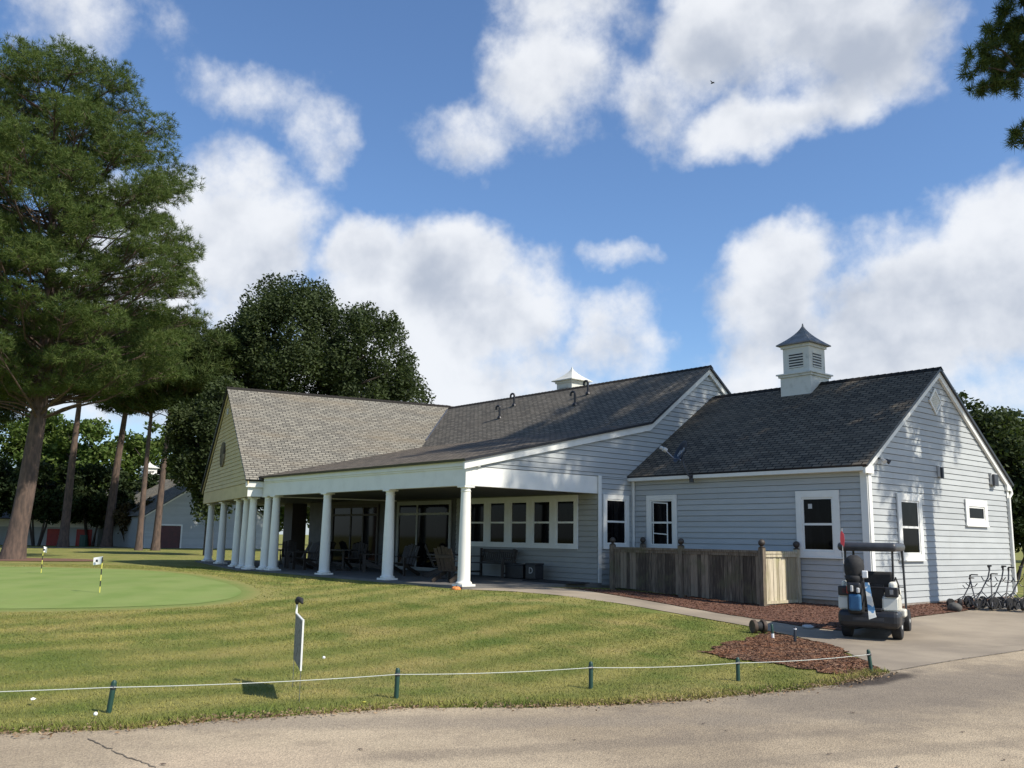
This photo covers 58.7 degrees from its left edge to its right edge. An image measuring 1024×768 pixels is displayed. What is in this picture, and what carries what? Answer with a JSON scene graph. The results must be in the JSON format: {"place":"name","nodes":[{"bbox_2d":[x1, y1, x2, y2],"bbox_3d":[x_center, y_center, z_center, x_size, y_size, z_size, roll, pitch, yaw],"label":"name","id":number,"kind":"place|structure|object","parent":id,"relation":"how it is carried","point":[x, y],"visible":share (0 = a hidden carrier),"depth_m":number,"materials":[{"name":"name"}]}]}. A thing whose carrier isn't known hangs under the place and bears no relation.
{"place":"outdoors","nodes":[
{"label":"outdoors","id":0,"kind":"place"},
{"bbox_2d":[0,547,305,548],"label":"cart path","id":1,"kind":"structure","parent":0,"point":[79,547],"depth_m":69.59,"materials":[{"name":"concrete"}]},
{"bbox_2d":[0,651,1023,767],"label":"asphalt road","id":2,"kind":"structure","parent":0,"point":[920,717],"depth_m":8.16,"materials":[{"name":"grey asphalt"}]},
{"bbox_2d":[88,738,155,767],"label":"road crack","id":3,"kind":"object","parent":2,"relation":"on","point":[121,753],"visible":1,"depth_m":7.23,"materials":[{"name":"grey asphalt"}]},
{"bbox_2d":[0,669,897,738],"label":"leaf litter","id":4,"kind":"object","parent":2,"relation":"on","point":[184,723],"visible":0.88,"depth_m":9.35,"materials":[{"name":"brown plant"}]},
{"bbox_2d":[0,534,1023,733],"bbox_3d":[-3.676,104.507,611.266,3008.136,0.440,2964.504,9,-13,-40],"label":"lawn ground","id":5,"kind":"structure","parent":0,"point":[166,557],"depth_m":13.56,"materials":[{"name":"green plant"}]},
{"bbox_2d":[0,454,15,516],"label":"broadleaf tree","id":6,"kind":"object","parent":5,"relation":"on","point":[3,465],"visible":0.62,"depth_m":73.28,"materials":[{"name":"green plant"}]},
{"bbox_2d":[0,319,34,431],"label":"pine tree","id":7,"kind":"object","parent":5,"relation":"on","point":[9,416],"visible":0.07,"depth_m":74.80,"materials":[{"name":"green plant"}]},
{"bbox_2d":[0,408,79,469],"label":"broadleaf tree","id":8,"kind":"object","parent":5,"relation":"on","point":[12,451],"visible":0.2,"depth_m":107.37,"materials":[{"name":"green plant"}]},
{"bbox_2d":[0,459,88,545],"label":"broadleaf tree","id":9,"kind":"object","parent":5,"relation":"on","point":[48,504],"visible":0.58,"depth_m":73.92,"materials":[{"name":"green plant"}]},
{"bbox_2d":[0,511,103,545],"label":"storage shed","id":10,"kind":"structure","parent":5,"relation":"on","point":[51,536],"depth_m":77.83,"materials":[{"name":"wood"}]},
{"bbox_2d":[46,529,59,545],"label":"door","id":11,"kind":"structure","parent":10,"relation":"in","point":[52,534],"depth_m":77.72,"materials":[{"name":"red paint"}]},
{"bbox_2d":[75,529,91,545],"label":"door","id":12,"kind":"structure","parent":10,"relation":"in","point":[79,532],"depth_m":77.77,"materials":[{"name":"red paint"}]},
{"bbox_2d":[0,558,103,560],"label":"pine straw bed","id":13,"kind":"object","parent":5,"relation":"on","point":[45,559],"visible":0.79,"depth_m":39.84,"materials":[{"name":"brown plant"}]},
{"bbox_2d":[18,309,113,546],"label":"pine tree","id":14,"kind":"object","parent":5,"relation":"on","point":[63,537],"visible":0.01,"depth_m":71.94,"materials":[{"name":"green plant"}]},
{"bbox_2d":[79,535,87,546],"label":"waste drum","id":15,"kind":"object","parent":5,"relation":"on","point":[83,539],"visible":1,"depth_m":74.57,"materials":[{"name":"green paint"}]},
{"bbox_2d":[40,417,139,489],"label":"broadleaf tree","id":16,"kind":"object","parent":5,"relation":"on","point":[104,452],"visible":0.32,"depth_m":104.86,"materials":[{"name":"green plant"}]},
{"bbox_2d":[51,460,136,545],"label":"broadleaf tree","id":17,"kind":"object","parent":5,"relation":"on","point":[94,509],"visible":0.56,"depth_m":76.82,"materials":[{"name":"green plant"}]},
{"bbox_2d":[0,31,213,558],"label":"pine tree","id":18,"kind":"object","parent":5,"relation":"on","point":[27,248],"visible":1,"depth_m":40.54,"materials":[{"name":"green plant"}]},
{"bbox_2d":[106,680,116,712],"bbox_3d":[-3.927,3.088,8.920,0.088,0.362,0.064,1,-10,0],"label":"rope stake","id":19,"kind":"object","parent":5,"relation":"on","point":[111,698],"visible":0.92,"depth_m":8.91,"materials":[{"name":"green paint"}]},
{"bbox_2d":[0,654,869,691],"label":"boundary rope","id":20,"kind":"object","parent":19,"relation":"attached to","point":[411,674],"visible":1,"depth_m":9.98,"materials":[{"name":"grey fabric"}]},
{"bbox_2d":[0,567,240,608],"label":"putting green","id":21,"kind":"object","parent":5,"relation":"on","point":[33,587],"visible":0.99,"depth_m":21.49,"materials":[{"name":"green plant"}]},
{"bbox_2d":[41,546,46,571],"bbox_3d":[-14.319,5.375,27.862,0.102,0.800,0.122,8,-12,-37],"label":"practice flag","id":22,"kind":"object","parent":21,"relation":"on","point":[44,549],"visible":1,"depth_m":27.89,"materials":[{"name":"yellow paint"}]},
{"bbox_2d":[93,556,102,592],"bbox_3d":[-9.343,4.281,20.490,0.212,0.800,0.066,1,-10,0],"label":"practice flag","id":23,"kind":"object","parent":21,"relation":"on","point":[97,560],"visible":1,"depth_m":20.55,"materials":[{"name":"yellow paint"}]},
{"bbox_2d":[94,397,155,546],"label":"pine tree","id":24,"kind":"object","parent":5,"relation":"on","point":[107,539],"visible":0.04,"depth_m":75.18,"materials":[{"name":"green plant"}]},
{"bbox_2d":[102,496,154,539],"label":"broadleaf tree","id":25,"kind":"object","parent":5,"relation":"on","point":[121,514],"visible":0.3,"depth_m":75.66,"materials":[{"name":"green plant"}]},
{"bbox_2d":[112,420,174,481],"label":"broadleaf tree","id":26,"kind":"object","parent":5,"relation":"on","point":[135,444],"visible":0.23,"depth_m":109.04,"materials":[{"name":"green plant"}]},
{"bbox_2d":[132,472,172,491],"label":"broadleaf tree","id":27,"kind":"object","parent":5,"relation":"on","point":[153,479],"visible":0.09,"depth_m":85.18,"materials":[{"name":"green plant"}]},
{"bbox_2d":[73,303,234,550],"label":"pine tree","id":28,"kind":"object","parent":5,"relation":"on","point":[121,402],"visible":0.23,"depth_m":63.91,"materials":[{"name":"green plant"}]},
{"bbox_2d":[101,313,249,550],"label":"pine tree","id":29,"kind":"object","parent":5,"relation":"on","point":[222,368],"visible":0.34,"depth_m":64.61,"materials":[{"name":"green plant"}]},
{"bbox_2d":[106,462,263,548],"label":"barn","id":30,"kind":"structure","parent":5,"relation":"on","point":[180,528],"depth_m":75.14,"materials":[{"name":"grey wood"}]},
{"bbox_2d":[160,525,180,547],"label":"door","id":31,"kind":"structure","parent":30,"relation":"in","point":[170,535],"depth_m":73.93,"materials":[{"name":"red paint"}]},
{"bbox_2d":[158,373,247,555],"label":"broadleaf tree","id":32,"kind":"object","parent":5,"relation":"on","point":[191,428],"visible":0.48,"depth_m":52.04,"materials":[{"name":"green plant"}]},
{"bbox_2d":[258,506,308,531],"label":"broadleaf tree","id":33,"kind":"object","parent":5,"relation":"on","point":[281,522],"visible":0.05,"depth_m":111.40,"materials":[{"name":"green plant"}]},
{"bbox_2d":[292,596,303,700],"bbox_3d":[-2.368,2.951,10.151,0.093,1.085,0.969,4,-10,-17],"label":"lawn sign","id":34,"kind":"object","parent":5,"relation":"on","point":[298,639],"visible":0.91,"depth_m":10.09,"materials":[{"name":"white paint"}]},
{"bbox_2d":[306,507,309,527],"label":"broadleaf tree","id":35,"kind":"object","parent":5,"relation":"on","point":[308,513],"visible":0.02,"depth_m":107.84,"materials":[{"name":"green plant"}]},
{"bbox_2d":[196,271,435,448],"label":"broadleaf tree","id":36,"kind":"object","parent":5,"relation":"on","point":[336,367],"visible":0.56,"depth_m":67.26,"materials":[{"name":"green plant"}]},
{"bbox_2d":[394,668,399,698],"bbox_3d":[-1.258,3.303,9.976,0.064,0.371,0.064,1,-10,0],"label":"rope stake","id":37,"kind":"object","parent":5,"relation":"on","point":[396,686],"visible":0.95,"depth_m":9.96,"materials":[{"name":"green paint"}]},
{"bbox_2d":[451,585,460,589],"bbox_3d":[-1.411,5.154,22.944,0.236,0.179,0.243,9,-13,-40],"label":"pumpkin","id":38,"kind":"object","parent":5,"relation":"on","point":[456,587],"visible":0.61,"depth_m":22.86,"materials":[{"name":"orange plant"}]},
{"bbox_2d":[588,661,592,688],"bbox_3d":[0.934,3.474,10.784,0.064,0.360,0.064,1,-10,0],"label":"rope stake","id":39,"kind":"object","parent":5,"relation":"on","point":[590,675],"visible":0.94,"depth_m":10.77,"materials":[{"name":"green paint"}]},
{"bbox_2d":[195,324,1017,605],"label":"clubhouse","id":40,"kind":"structure","parent":5,"relation":"on","point":[570,476],"depth_m":27.09,"materials":[{"name":"grey"}]},
{"bbox_2d":[279,540,298,564],"bbox_3d":[-9.255,6.986,37.719,0.810,1.031,0.940,3,-10,-10],"label":"patio chair","id":41,"kind":"object","parent":40,"relation":"on","point":[289,544],"visible":0.68,"depth_m":38.02,"materials":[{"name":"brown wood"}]},
{"bbox_2d":[284,541,311,567],"bbox_3d":[-7.985,6.392,34.067,0.940,1.031,0.810,5,-10,-20],"label":"patio chair","id":42,"kind":"object","parent":40,"relation":"on","point":[287,558],"visible":0.78,"depth_m":34.05,"materials":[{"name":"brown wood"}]},
{"bbox_2d":[291,541,319,569],"bbox_3d":[-7.332,6.201,32.871,0.810,1.031,0.940,-7,-12,39],"label":"patio chair","id":43,"kind":"object","parent":40,"relation":"on","point":[314,553],"visible":0.91,"depth_m":32.88,"materials":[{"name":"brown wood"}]},
{"bbox_2d":[308,541,335,565],"bbox_3d":[-7.633,6.852,36.763,0.940,1.031,0.810,-2,-10,19],"label":"patio chair","id":44,"kind":"object","parent":40,"relation":"on","point":[332,543],"visible":0.23,"depth_m":36.83,"materials":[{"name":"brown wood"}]},
{"bbox_2d":[330,549,357,570],"bbox_3d":[-5.960,6.221,32.169,1.000,0.740,1.000,9,-13,-40],"label":"patio table","id":45,"kind":"object","parent":40,"relation":"on","point":[343,557],"visible":0.94,"depth_m":32.08,"materials":[{"name":"black metal"}]},
{"bbox_2d":[330,503,379,567],"bbox_3d":[-6.388,6.104,36.754,0.044,2.480,3.600,9,-13,-40],"label":"door","id":46,"kind":"structure","parent":40,"relation":"in","point":[351,524],"depth_m":36.80,"materials":[{"name":"black glass"}]},
{"bbox_2d":[341,542,369,569],"bbox_3d":[-5.715,6.316,33.397,0.810,1.031,0.940,-1,-10,9],"label":"patio chair","id":47,"kind":"object","parent":40,"relation":"on","point":[359,548],"visible":0.82,"depth_m":33.63,"materials":[{"name":"brown wood"}]},
{"bbox_2d":[362,554,382,571],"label":"patio chair","id":48,"kind":"object","parent":40,"relation":"on","point":[364,561],"visible":0.72,"depth_m":31.48,"materials":[{"name":"brown wood"}]},
{"bbox_2d":[393,544,420,575],"bbox_3d":[-3.446,5.639,29.158,0.810,1.031,0.940,-4,-11,29],"label":"patio chair","id":49,"kind":"object","parent":40,"relation":"on","point":[408,554],"visible":0.85,"depth_m":29.29,"materials":[{"name":"brown wood"}]},
{"bbox_2d":[395,500,451,570],"bbox_3d":[-3.256,5.530,33.162,0.044,2.520,3.400,9,-13,-40],"label":"door","id":50,"kind":"structure","parent":40,"relation":"in","point":[419,523],"depth_m":33.14,"materials":[{"name":"paint"}]},
{"bbox_2d":[422,544,454,576],"bbox_3d":[-2.304,5.539,28.455,0.940,1.031,0.810,3,-10,-10],"label":"patio chair","id":51,"kind":"object","parent":40,"relation":"on","point":[432,573],"visible":0.53,"depth_m":28.16,"materials":[{"name":"brown wood"}]},
{"bbox_2d":[427,554,457,579],"bbox_3d":[-2.021,5.422,27.044,1.000,0.740,1.000,9,-13,-40],"label":"patio table","id":52,"kind":"object","parent":40,"relation":"on","point":[443,577],"visible":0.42,"depth_m":26.85,"materials":[{"name":"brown wood"}]},
{"bbox_2d":[431,546,470,582],"bbox_3d":[-1.728,5.040,25.439,0.810,1.031,0.940,-4,-11,29],"label":"patio chair","id":53,"kind":"object","parent":40,"relation":"on","point":[445,556],"visible":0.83,"depth_m":25.23,"materials":[{"name":"brown wood"}]},
{"bbox_2d":[471,498,486,546],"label":"window","id":54,"kind":"structure","parent":40,"relation":"in","point":[478,510],"depth_m":30.81,"materials":[{"name":"white paint"}]},
{"bbox_2d":[470,548,517,577],"bbox_3d":[-0.626,5.729,29.214,0.671,0.900,1.730,9,-13,-40],"label":"garden bench","id":55,"kind":"object","parent":40,"relation":"on","point":[491,559],"visible":0.93,"depth_m":29.45,"materials":[{"name":"brown wood"}]},
{"bbox_2d":[486,497,507,546],"bbox_3d":[-0.487,4.563,30.073,0.040,1.610,1.075,9,-13,-40],"label":"window","id":56,"kind":"structure","parent":40,"relation":"in","point":[497,508],"depth_m":30.09,"materials":[{"name":"white paint"}]},
{"bbox_2d":[504,563,525,578],"bbox_3d":[0.235,5.805,28.283,0.520,0.430,0.880,9,-13,-40],"label":"storage box","id":57,"kind":"object","parent":40,"relation":"on","point":[514,570],"visible":0.72,"depth_m":28.09,"materials":[{"name":"black plastic"}]},
{"bbox_2d":[507,496,529,547],"bbox_3d":[0.218,4.438,29.264,0.040,1.610,1.075,9,-13,-40],"label":"window","id":58,"kind":"structure","parent":40,"relation":"in","point":[518,522],"depth_m":29.28,"materials":[{"name":"white paint"}]},
{"bbox_2d":[525,563,543,579],"bbox_3d":[0.681,5.676,27.624,0.380,0.480,0.460,9,-13,-40],"label":"cooler","id":59,"kind":"object","parent":40,"relation":"on","point":[534,571],"visible":0.98,"depth_m":27.47,"materials":[{"name":"black plastic"}]},
{"bbox_2d":[529,496,552,548],"bbox_3d":[0.923,4.313,28.455,0.040,1.610,1.075,9,-13,-40],"label":"window","id":60,"kind":"structure","parent":40,"relation":"in","point":[541,510],"depth_m":28.48,"materials":[{"name":"white paint"}]},
{"bbox_2d":[553,495,577,548],"bbox_3d":[1.621,4.190,27.654,0.040,1.610,1.075,9,-13,-40],"label":"window","id":61,"kind":"structure","parent":40,"relation":"in","point":[565,507],"depth_m":27.66,"materials":[{"name":"white paint"}]},
{"bbox_2d":[602,494,628,548],"bbox_3d":[3.107,4.103,27.097,1.160,1.595,0.062,9,-13,-40],"label":"window","id":62,"kind":"structure","parent":40,"relation":"in","point":[615,507],"depth_m":27.13,"materials":[{"name":"white paint"}]},
{"bbox_2d":[646,495,677,547],"bbox_3d":[4.385,4.072,26.732,0.061,1.615,1.180,9,-13,-40],"label":"window","id":63,"kind":"structure","parent":40,"relation":"in","point":[661,510],"depth_m":26.75,"materials":[{"name":"white paint"}]},
{"bbox_2d":[659,441,693,482],"bbox_3d":[4.679,2.190,25.885,0.764,1.194,0.692,9,-13,-40],"label":"satellite dish","id":64,"kind":"object","parent":40,"relation":"attached to","point":[680,452],"visible":1,"depth_m":25.91,"materials":[{"name":"grey metal"}]},
{"bbox_2d":[795,490,842,558],"bbox_3d":[7.696,3.530,22.924,0.061,1.685,1.250,9,-13,-40],"label":"window","id":65,"kind":"structure","parent":40,"relation":"in","point":[818,527],"depth_m":22.92,"materials":[{"name":"white paint"}]},
{"bbox_2d":[877,457,890,463],"bbox_3d":[9.173,1.901,22.515,0.370,0.180,0.308,9,-13,-40],"label":"spot lamp","id":66,"kind":"object","parent":40,"relation":"attached to","point":[885,461],"visible":0.94,"depth_m":22.44,"materials":[{"name":"grey plastic"}]},
{"bbox_2d":[896,493,925,560],"bbox_3d":[10.169,3.652,23.198,1.330,1.695,0.061,9,-13,-40],"label":"window","id":67,"kind":"structure","parent":40,"relation":"in","point":[909,506],"depth_m":23.22,"materials":[{"name":"white paint"}]},
{"bbox_2d":[937,466,943,477],"bbox_3d":[11.602,2.381,24.588,0.220,0.340,0.140,9,-13,-40],"label":"wall light","id":68,"kind":"object","parent":40,"relation":"attached to","point":[940,471],"visible":1,"depth_m":24.52,"materials":[{"name":"grey metal"}]},
{"bbox_2d":[964,499,989,526],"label":"window","id":69,"kind":"structure","parent":40,"relation":"in","point":[976,511],"depth_m":25.81,"materials":[{"name":"white paint"}]},
{"bbox_2d":[989,473,998,485],"bbox_3d":[14.208,2.816,26.792,0.420,0.380,0.140,9,-13,-40],"label":"wall light","id":70,"kind":"object","parent":40,"relation":"attached to","point":[994,479],"visible":1,"depth_m":26.68,"materials":[{"name":"grey metal"}]},
{"bbox_2d":[735,657,739,680],"bbox_3d":[2.881,3.662,11.610,0.064,0.340,0.064,1,-10,0],"label":"rope stake","id":71,"kind":"object","parent":5,"relation":"on","point":[737,661],"visible":0.94,"depth_m":11.60,"materials":[{"name":"green paint"}]},
{"bbox_2d":[470,587,1023,670],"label":"concrete walk","id":72,"kind":"structure","parent":5,"relation":"on","point":[980,628],"depth_m":17.66,"materials":[{"name":"grey concrete"}]},
{"bbox_2d":[837,528,910,639],"bbox_3d":[7.113,3.864,17.829,1.068,2.007,2.702,-4,-11,28],"label":"golf cart","id":73,"kind":"object","parent":72,"relation":"on","point":[893,615],"visible":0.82,"depth_m":16.88,"materials":[{"name":"black plastic"}]},
{"bbox_2d":[844,555,867,612],"bbox_3d":[6.309,3.670,16.734,0.365,1.041,0.476,0,-10,6],"label":"golf bag","id":74,"kind":"object","parent":73,"relation":"attached to","point":[856,574],"visible":1,"depth_m":16.59,"materials":[{"name":"blue fabric"}]},
{"bbox_2d":[865,582,875,618],"bbox_3d":[6.481,3.920,16.448,0.171,0.649,0.044,-4,-11,28],"label":"towel","id":75,"kind":"object","parent":74,"relation":"hanging from","point":[871,611],"visible":1,"depth_m":16.44,"materials":[{"name":"white fabric"}]},
{"bbox_2d":[891,649,1023,670],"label":"road crack","id":76,"kind":"object","parent":72,"relation":"on","point":[949,660],"visible":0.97,"depth_m":13.75,"materials":[{"name":"black asphalt"}]},
{"bbox_2d":[957,574,990,608],"bbox_3d":[11.296,5.074,22.277,0.734,0.815,0.768,-2,-10,17],"label":"pull trolley","id":77,"kind":"object","parent":72,"relation":"on","point":[960,600],"visible":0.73,"depth_m":22.26,"materials":[{"name":"black metal"}]},
{"bbox_2d":[963,565,998,609],"bbox_3d":[11.491,4.965,22.305,0.768,1.045,0.734,6,-11,-27],"label":"pull trolley","id":78,"kind":"object","parent":72,"relation":"on","point":[967,602],"visible":0.93,"depth_m":22.32,"materials":[{"name":"black metal"}]},
{"bbox_2d":[977,573,1009,609],"bbox_3d":[11.651,5.037,22.120,0.734,0.857,0.768,-4,-11,28],"label":"pull trolley","id":79,"kind":"object","parent":72,"relation":"on","point":[1008,607],"visible":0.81,"depth_m":22.13,"materials":[{"name":"grey plastic"}]},
{"bbox_2d":[978,565,1014,609],"bbox_3d":[11.820,4.960,22.227,0.768,1.045,0.734,7,-11,-32],"label":"pull trolley","id":80,"kind":"object","parent":72,"relation":"on","point":[1011,604],"visible":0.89,"depth_m":22.25,"materials":[{"name":"grey plastic"}]},
{"bbox_2d":[989,567,1023,610],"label":"pull trolley","id":81,"kind":"object","parent":72,"relation":"on","point":[1021,600],"visible":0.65,"depth_m":21.95,"materials":[{"name":"grey plastic"}]},
{"bbox_2d":[997,566,1023,608],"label":"pull trolley","id":82,"kind":"object","parent":72,"relation":"on","point":[1011,594],"visible":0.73,"depth_m":22.24,"materials":[{"name":"grey plastic"}]},
{"bbox_2d":[1013,597,1022,609],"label":"pull trolley","id":83,"kind":"object","parent":72,"relation":"on","point":[1016,607],"visible":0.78,"depth_m":22.17,"materials":[{"name":"grey plastic"}]},
{"bbox_2d":[749,619,767,632],"bbox_3d":[4.708,4.628,17.384,0.275,0.260,0.256,3,-10,-14],"label":"hose reel","id":84,"kind":"object","parent":5,"relation":"on","point":[755,626],"visible":1,"depth_m":17.31,"materials":[{"name":"brown plastic"}]},
{"bbox_2d":[564,587,1008,629],"bbox_3d":[8.204,5.843,24.834,11.821,0.389,8.388,9,-13,-40],"label":"mulch bed","id":85,"kind":"object","parent":5,"relation":"on","point":[790,614],"visible":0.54,"depth_m":21.35,"materials":[{"name":"brown wood"}]},
{"bbox_2d":[609,537,801,605],"bbox_3d":[5.013,5.064,24.509,1.682,1.830,5.226,9,-13,-40],"label":"wooden fence","id":86,"kind":"object","parent":85,"relation":"on","point":[761,576],"visible":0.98,"depth_m":23.23,"materials":[{"name":"grey wood"}]},
{"bbox_2d":[947,602,961,611],"bbox_3d":[10.541,5.313,21.688,0.275,0.224,0.340,9,-13,-40],"label":"boulder","id":87,"kind":"object","parent":85,"relation":"on","point":[953,606],"visible":0.98,"depth_m":21.59,"materials":[{"name":"stone"}]},
{"bbox_2d":[946,577,981,608],"bbox_3d":[11.116,5.127,22.382,0.768,0.731,0.734,8,-12,-38],"label":"pull trolley","id":88,"kind":"object","parent":85,"relation":"on","point":[950,600],"visible":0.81,"depth_m":22.41,"materials":[{"name":"black metal"}]},
{"bbox_2d":[700,632,875,674],"bbox_3d":[4.242,4.335,14.944,2.523,0.026,5.542,0,-10,7],"label":"mulch corner","id":89,"kind":"object","parent":5,"relation":"on","point":[792,655],"visible":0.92,"depth_m":14.30,"materials":[{"name":"red red-brown bark mulch chips"}]},
{"bbox_2d":[770,624,773,637],"bbox_3d":[4.742,4.531,16.569,0.069,0.322,0.052,1,-10,0],"label":"marker stake","id":90,"kind":"object","parent":89,"relation":"on","point":[772,632],"visible":0.87,"depth_m":16.55,"materials":[{"name":"green paint"}]},
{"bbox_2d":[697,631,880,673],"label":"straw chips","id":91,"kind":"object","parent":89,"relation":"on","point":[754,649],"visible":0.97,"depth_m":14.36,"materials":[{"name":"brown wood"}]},
{"bbox_2d":[794,627,796,641],"bbox_3d":[5.003,4.462,16.094,0.064,0.321,0.054,1,-10,0],"label":"marker stake","id":92,"kind":"object","parent":89,"relation":"on","point":[795,628],"visible":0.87,"depth_m":16.08,"materials":[{"name":"black plastic"}]},
{"bbox_2d":[866,649,872,671],"bbox_3d":[4.905,3.826,12.470,0.089,0.372,0.064,1,-10,0],"label":"rope stake","id":93,"kind":"object","parent":89,"relation":"on","point":[869,660],"visible":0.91,"depth_m":12.46,"materials":[{"name":"green paint"}]},
{"bbox_2d":[953,387,1023,524],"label":"broadleaf tree","id":94,"kind":"object","parent":5,"relation":"on","point":[1008,450],"visible":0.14,"depth_m":42.18,"materials":[{"name":"green plant"}]},
{"bbox_2d":[954,0,1023,154],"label":"broadleaf tree","id":95,"kind":"object","parent":5,"relation":"on","point":[992,65],"visible":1,"depth_m":21.65,"materials":[{"name":"green plant"}]},
{"bbox_2d":[988,406,1023,554],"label":"broadleaf tree","id":96,"kind":"object","parent":5,"relation":"on","point":[1020,414],"depth_m":45.66,"materials":[{"name":"green plant"}]},
{"bbox_2d":[1006,468,1023,579],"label":"broadleaf tree","id":97,"kind":"object","parent":5,"relation":"on","point":[1017,502],"visible":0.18,"depth_m":40.46,"materials":[{"name":"green plant"}]},
{"bbox_2d":[0,0,1023,543],"label":"sky","id":98,"kind":"structure","parent":0,"point":[537,190],"materials":[{"name":"blue"}]},
{"bbox_2d":[522,579,589,583],"bbox_3d":[1.250,5.700,26.246,0.800,0.028,2.000,9,-13,-40],"label":"door mat","id":99,"kind":"object","parent":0,"point":[556,581],"depth_m":26.02,"materials":[{"name":"black rubber"}]},
{"bbox_2d":[802,624,813,628],"bbox_3d":[5.926,4.855,18.211,0.182,0.088,0.250,9,-13,-40],"label":"rock","id":100,"kind":"object","parent":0,"point":[807,626],"visible":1,"depth_m":18.15,"materials":[{"name":"grey"}]}
]}

